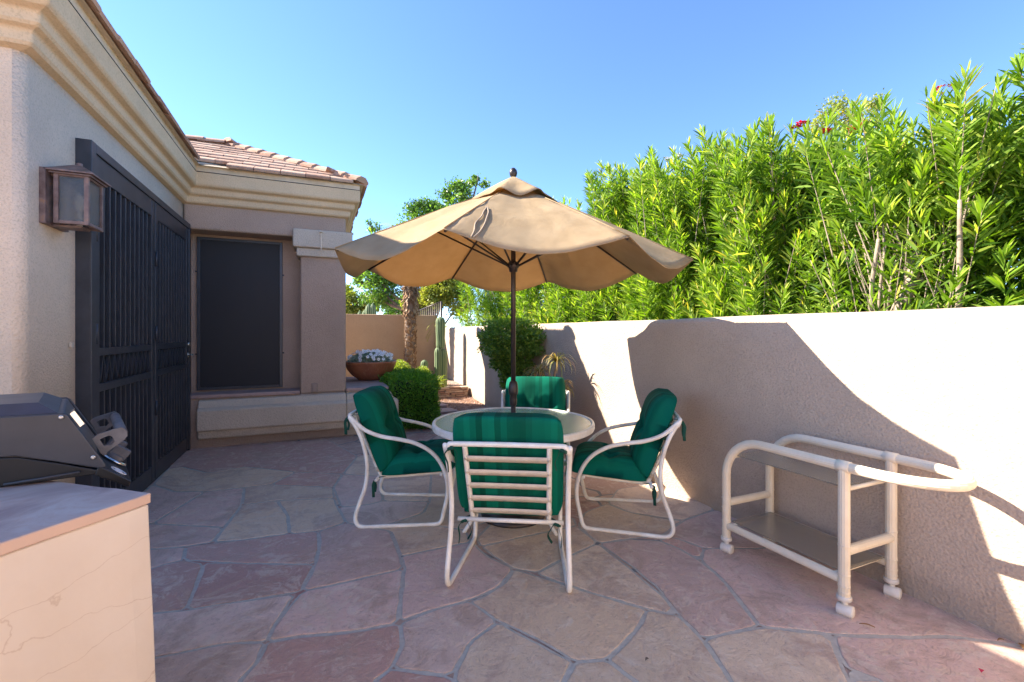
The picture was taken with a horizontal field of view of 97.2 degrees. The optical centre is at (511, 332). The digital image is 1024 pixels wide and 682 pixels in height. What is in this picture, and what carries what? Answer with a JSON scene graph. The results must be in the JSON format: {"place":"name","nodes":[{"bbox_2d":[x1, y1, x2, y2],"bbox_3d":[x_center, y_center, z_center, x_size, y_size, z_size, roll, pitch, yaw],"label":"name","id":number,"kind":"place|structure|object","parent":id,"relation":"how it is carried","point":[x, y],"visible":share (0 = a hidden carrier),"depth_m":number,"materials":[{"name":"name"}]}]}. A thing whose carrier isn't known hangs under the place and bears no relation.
{"place":"outdoors","nodes":[
{"label":"outdoors","id":0,"kind":"place"},
{"bbox_2d":[0,481,155,681],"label":"barbecue island","id":1,"kind":"structure","parent":0,"point":[76,604],"depth_m":1.28,"materials":[{"name":"beige paint"}]},
{"bbox_2d":[0,392,130,486],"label":"gas grill","id":2,"kind":"object","parent":1,"relation":"on","point":[44,436],"visible":1,"depth_m":1.55,"materials":[{"name":"metal"}]},
{"bbox_2d":[522,352,577,400],"bbox_3d":[0.434,0.603,5.278,0.700,0.751,0.520,0,0,31],"label":"ponytail plant","id":3,"kind":"object","parent":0,"point":[539,371],"visible":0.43,"depth_m":5.24,"materials":[{"name":"green plant"}]},
{"bbox_2d":[97,0,1023,326],"label":"sky","id":4,"kind":"structure","parent":0,"point":[405,97],"materials":[{"name":"blue"}]},
{"bbox_2d":[143,426,1020,678],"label":"patio","id":5,"kind":"structure","parent":0,"point":[599,488],"depth_m":3.97,"materials":[{"name":"grey stone"}]},
{"bbox_2d":[345,377,398,434],"bbox_3d":[-2.239,1.077,6.950,0.678,0.645,1.806,0,0,-23],"label":"planter ledge","id":6,"kind":"object","parent":5,"relation":"on","point":[354,385],"visible":0.32,"depth_m":6.24,"materials":[{"name":"paint"}]},
{"bbox_2d":[346,360,396,380],"bbox_3d":[-2.266,0.606,7.246,0.810,0.298,0.810,0,0,-23],"label":"terracotta bowl","id":7,"kind":"object","parent":6,"relation":"on","point":[367,371],"visible":0.81,"depth_m":6.95,"materials":[{"name":"ceramic"}]},
{"bbox_2d":[347,349,393,361],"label":"daisy plant","id":8,"kind":"object","parent":7,"relation":"in","point":[374,355],"visible":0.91,"depth_m":7.07,"materials":[{"name":"white plant"}]},
{"bbox_2d":[440,396,489,410],"bbox_3d":[-2.128,1.353,8.941,2.600,0.119,4.300,0,0,-23],"label":"gravel bed","id":9,"kind":"object","parent":5,"relation":"on","point":[463,404],"visible":0.08,"depth_m":8.41,"materials":[{"name":"brown gravel"}]},
{"bbox_2d":[378,366,441,429],"bbox_3d":[-1.622,1.011,7.055,0.960,0.979,1.678,0,0,-23],"label":"clipped hedge","id":10,"kind":"object","parent":9,"relation":"on","point":[413,391],"visible":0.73,"depth_m":6.45,"materials":[{"name":"green plant"}]},
{"bbox_2d":[439,403,447,407],"bbox_3d":[-1.512,1.327,8.108,0.677,0.045,0.353,0,0,-23],"label":"stepping stone","id":11,"kind":"object","parent":9,"relation":"on","point":[442,405],"visible":0.31,"depth_m":8.09,"materials":[{"name":"grey stone"}]},
{"bbox_2d":[439,408,457,413],"bbox_3d":[-1.337,1.353,7.671,0.807,0.045,0.419,0,0,-23],"label":"stepping stone","id":12,"kind":"object","parent":9,"relation":"on","point":[447,410],"visible":0.34,"depth_m":7.69,"materials":[{"name":"grey stone"}]},
{"bbox_2d":[440,378,463,386],"bbox_3d":[-2.278,1.185,9.992,1.960,0.230,2.250,0,0,-23],"label":"planting bed","id":13,"kind":"object","parent":9,"relation":"on","point":[452,383],"depth_m":9.83,"materials":[{"name":"beige gravel"}]},
{"bbox_2d":[375,223,421,368],"bbox_3d":[-2.278,-0.738,10.555,2.162,3.779,1.961,0,0,-42],"label":"palm tree","id":14,"kind":"object","parent":13,"relation":"on","point":[411,305],"visible":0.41,"depth_m":10.49,"materials":[{"name":"brown plant"}]},
{"bbox_2d":[394,359,410,369],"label":"lime shrub","id":15,"kind":"object","parent":13,"relation":"on","point":[401,364],"visible":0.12,"depth_m":9.16,"materials":[{"name":"green plant"}]},
{"bbox_2d":[415,365,431,373],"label":"lime shrub","id":16,"kind":"object","parent":13,"relation":"on","point":[423,367],"visible":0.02,"depth_m":9.18,"materials":[{"name":"green plant"}]},
{"bbox_2d":[421,360,427,368],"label":"cactus","id":17,"kind":"object","parent":13,"relation":"on","point":[424,362],"visible":0.09,"depth_m":9.55,"materials":[{"name":"green plant"}]},
{"bbox_2d":[434,316,446,384],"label":"columnar cactus","id":18,"kind":"object","parent":13,"relation":"on","point":[440,361],"visible":0.89,"depth_m":9.56,"materials":[{"name":"green plant"}]},
{"bbox_2d":[435,375,449,386],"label":"spiky plant","id":19,"kind":"object","parent":13,"relation":"on","point":[441,380],"visible":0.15,"depth_m":9.12,"materials":[{"name":"green plant"}]},
{"bbox_2d":[437,386,467,397],"bbox_3d":[-1.482,1.214,9.019,1.233,0.228,0.198,0,0,-23],"label":"stone edging","id":20,"kind":"object","parent":9,"relation":"on","point":[453,391],"visible":0.52,"depth_m":9.07,"materials":[{"name":"stone"}]},
{"bbox_2d":[476,316,546,398],"bbox_3d":[-0.022,0.589,6.395,0.868,1.630,1.214,0,0,-23],"label":"topiary shrub","id":21,"kind":"object","parent":5,"relation":"on","point":[497,349],"visible":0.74,"depth_m":6.13,"materials":[{"name":"green plant"}]},
{"bbox_2d":[501,376,569,445],"bbox_3d":[0.217,0.920,4.221,0.690,0.967,0.780,0,0,3],"label":"patio chair","id":22,"kind":"object","parent":5,"relation":"on","point":[548,392],"visible":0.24,"depth_m":4.38,"materials":[{"name":"green fabric"}]},
{"bbox_2d":[144,440,1022,681],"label":"patio mortar","id":23,"kind":"object","parent":5,"relation":"on","point":[855,675],"visible":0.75,"depth_m":2.29,"materials":[{"name":"grey concrete"}]},
{"bbox_2d":[145,441,1023,681],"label":"patio flagstones","id":24,"kind":"object","parent":23,"relation":"on","point":[769,587],"visible":0.86,"depth_m":2.36,"materials":[{"name":"stone"}]},
{"bbox_2d":[344,385,455,528],"bbox_3d":[-0.820,0.919,3.551,0.780,0.968,0.690,0,0,-1],"label":"patio chair","id":25,"kind":"object","parent":24,"relation":"on","point":[391,448],"visible":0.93,"depth_m":3.29,"materials":[{"name":"green fabric"}]},
{"bbox_2d":[442,412,572,592],"bbox_3d":[0.006,0.920,2.719,0.690,0.967,0.780,0,0,6],"label":"patio chair","id":26,"kind":"object","parent":24,"relation":"on","point":[506,463],"visible":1,"depth_m":2.45,"materials":[{"name":"white metal"}]},
{"bbox_2d":[334,168,692,527],"bbox_3d":[0.004,0.070,3.511,2.415,2.660,2.291,0,0,-6],"label":"patio umbrella","id":27,"kind":"object","parent":24,"relation":"on","point":[513,234],"visible":0.97,"depth_m":3.28,"materials":[{"name":"beige fabric"}]},
{"bbox_2d":[432,407,594,535],"bbox_3d":[0.010,1.035,3.450,1.226,0.748,1.226,0,0,-23],"label":"patio table","id":28,"kind":"object","parent":24,"relation":"on","point":[576,426],"visible":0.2,"depth_m":3.39,"materials":[{"name":"white metal"}]},
{"bbox_2d":[572,388,685,538],"bbox_3d":[0.856,0.919,3.429,0.780,0.968,0.690,0,0,11],"label":"patio chair","id":29,"kind":"object","parent":24,"relation":"on","point":[638,460],"visible":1,"depth_m":3.17,"materials":[{"name":"green fabric"}]},
{"bbox_2d":[720,434,976,618],"bbox_3d":[1.761,1.018,2.467,0.473,0.764,1.138,0,0,-23],"label":"serving cart","id":30,"kind":"object","parent":24,"relation":"on","point":[842,555],"visible":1,"depth_m":2.40,"materials":[{"name":"beige plastic"}]},
{"label":"ground","id":31,"kind":"structure","parent":0,"visible":0},
{"bbox_2d":[0,0,367,491],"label":"house","id":32,"kind":"structure","parent":31,"relation":"on","point":[193,295],"depth_m":4.16,"materials":[{"name":"beige paint"}]},
{"bbox_2d":[39,163,111,231],"bbox_3d":[-2.654,-0.830,2.757,0.240,0.404,0.270,0,0,-23],"label":"wall lantern","id":33,"kind":"object","parent":32,"relation":"attached to","point":[71,197],"depth_m":2.67,"materials":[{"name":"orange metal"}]},
{"bbox_2d":[96,155,154,491],"bbox_3d":[-3.103,0.075,3.634,0.067,2.590,1.241,0,0,-23],"label":"security door","id":34,"kind":"structure","parent":32,"relation":"in","point":[125,250],"depth_m":3.67,"materials":[{"name":"paint"}]},
{"bbox_2d":[155,202,193,477],"bbox_3d":[-3.573,0.075,4.778,0.113,2.590,1.191,0,0,-23],"label":"security door","id":35,"kind":"structure","parent":32,"relation":"in","point":[172,344],"depth_m":4.72,"materials":[{"name":"paint"}]},
{"bbox_2d":[195,236,283,390],"bbox_3d":[-3.535,-0.238,5.893,1.005,1.945,0.034,0,0,-23],"label":"window","id":36,"kind":"structure","parent":32,"relation":"in","point":[240,282],"depth_m":5.88,"materials":[{"name":"glass"}]},
{"bbox_2d":[346,282,383,313],"bbox_3d":[-7.453,-0.484,20.983,2.806,3.775,2.325,0,0,20],"label":"broadleaf tree","id":37,"kind":"object","parent":31,"relation":"on","point":[351,297],"visible":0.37,"depth_m":20.60,"materials":[{"name":"green plant"}]},
{"bbox_2d":[365,303,370,313],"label":"distant cactus","id":38,"kind":"object","parent":31,"relation":"on","point":[367,310],"visible":0.2,"depth_m":13.12,"materials":[{"name":"green plant"}]},
{"bbox_2d":[370,303,376,313],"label":"distant cactus","id":39,"kind":"object","parent":31,"relation":"on","point":[372,309],"visible":0.2,"depth_m":13.13,"materials":[{"name":"green plant"}]},
{"bbox_2d":[346,314,436,376],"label":"garden wall","id":40,"kind":"structure","parent":31,"relation":"on","point":[381,332],"depth_m":10.91,"materials":[{"name":"beige paint"}]},
{"bbox_2d":[380,292,403,314],"bbox_3d":[-5.655,-0.533,24.010,3.057,3.874,2.643,0,0,-23],"label":"broadleaf tree","id":41,"kind":"object","parent":31,"relation":"on","point":[393,311],"visible":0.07,"depth_m":23.68,"materials":[{"name":"green plant"}]},
{"bbox_2d":[350,172,490,314],"bbox_3d":[-3.202,-2.175,15.902,4.940,7.149,2.966,0,0,-10],"label":"broadleaf tree","id":42,"kind":"object","parent":31,"relation":"on","point":[381,291],"visible":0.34,"depth_m":15.70,"materials":[{"name":"green plant"}]},
{"bbox_2d":[419,301,441,317],"bbox_3d":[-2.343,0.277,12.600,1.231,2.247,0.060,0,0,43],"label":"iron fence","id":43,"kind":"object","parent":31,"relation":"on","point":[440,307],"visible":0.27,"depth_m":12.32,"materials":[{"name":"white metal"}]},
{"bbox_2d":[398,278,475,323],"bbox_3d":[-2.449,-0.446,14.998,2.647,3.695,1.499,0,0,4],"label":"broadleaf tree","id":44,"kind":"object","parent":31,"relation":"on","point":[445,292],"visible":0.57,"depth_m":14.72,"materials":[{"name":"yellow plant"}]},
{"bbox_2d":[454,281,503,326],"bbox_3d":[-0.646,-0.104,11.492,1.664,3.045,2.049,0,0,-23],"label":"oleander","id":45,"kind":"object","parent":31,"relation":"on","point":[476,309],"visible":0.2,"depth_m":11.35,"materials":[{"name":"green plant"}]},
{"bbox_2d":[480,291,538,325],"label":"oleander","id":46,"kind":"object","parent":31,"relation":"on","point":[505,301],"visible":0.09,"depth_m":9.91,"materials":[{"name":"green plant"}]},
{"bbox_2d":[506,283,558,323],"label":"oleander","id":47,"kind":"object","parent":31,"relation":"on","point":[527,296],"visible":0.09,"depth_m":8.43,"materials":[{"name":"green plant"}]},
{"bbox_2d":[530,195,607,323],"bbox_3d":[1.260,-0.381,7.446,1.964,3.593,1.776,0,0,-23],"label":"oleander","id":48,"kind":"object","parent":31,"relation":"on","point":[560,308],"visible":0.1,"depth_m":7.12,"materials":[{"name":"green plant"}]},
{"bbox_2d":[569,144,691,322],"bbox_3d":[1.689,-0.456,6.257,1.898,3.738,1.765,0,0,-23],"label":"oleander","id":49,"kind":"object","parent":31,"relation":"on","point":[598,305],"visible":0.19,"depth_m":5.97,"materials":[{"name":"green plant"}]},
{"bbox_2d":[615,128,754,320],"bbox_3d":[2.089,-0.308,5.223,1.880,3.452,1.708,0,0,-23],"label":"oleander","id":50,"kind":"object","parent":31,"relation":"on","point":[678,220],"visible":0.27,"depth_m":4.85,"materials":[{"name":"green plant"}]},
{"bbox_2d":[441,305,1023,644],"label":"garden wall","id":51,"kind":"structure","parent":31,"relation":"on","point":[944,386],"depth_m":2.63,"materials":[{"name":"paint"}]},
{"bbox_2d":[678,89,896,318],"bbox_3d":[2.538,-0.241,4.220,1.852,3.313,1.721,0,0,-39],"label":"oleander","id":52,"kind":"object","parent":31,"relation":"on","point":[761,211],"visible":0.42,"depth_m":3.80,"materials":[{"name":"green plant"}]},
{"bbox_2d":[808,89,866,139],"bbox_3d":[6.128,-1.563,8.613,0.954,5.925,0.900,0,0,-36],"label":"palo verde","id":53,"kind":"object","parent":31,"relation":"on","point":[841,103],"visible":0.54,"depth_m":8.54,"materials":[{"name":"yellow plant"}]},
{"bbox_2d":[859,88,888,126],"bbox_3d":[6.906,-1.575,8.610,0.479,5.950,0.550,0,0,37],"label":"palo verde","id":54,"kind":"object","parent":31,"relation":"on","point":[872,104],"visible":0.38,"depth_m":8.56,"materials":[{"name":"yellow plant"}]},
{"bbox_2d":[786,58,1023,313],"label":"oleander","id":55,"kind":"object","parent":31,"relation":"on","point":[941,221],"visible":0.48,"depth_m":2.82,"materials":[{"name":"green plant"}]},
{"bbox_2d":[936,43,1023,281],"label":"oleander","id":56,"kind":"object","parent":31,"relation":"on","point":[1018,61],"visible":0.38,"depth_m":2.55,"materials":[{"name":"green plant"}]}
]}

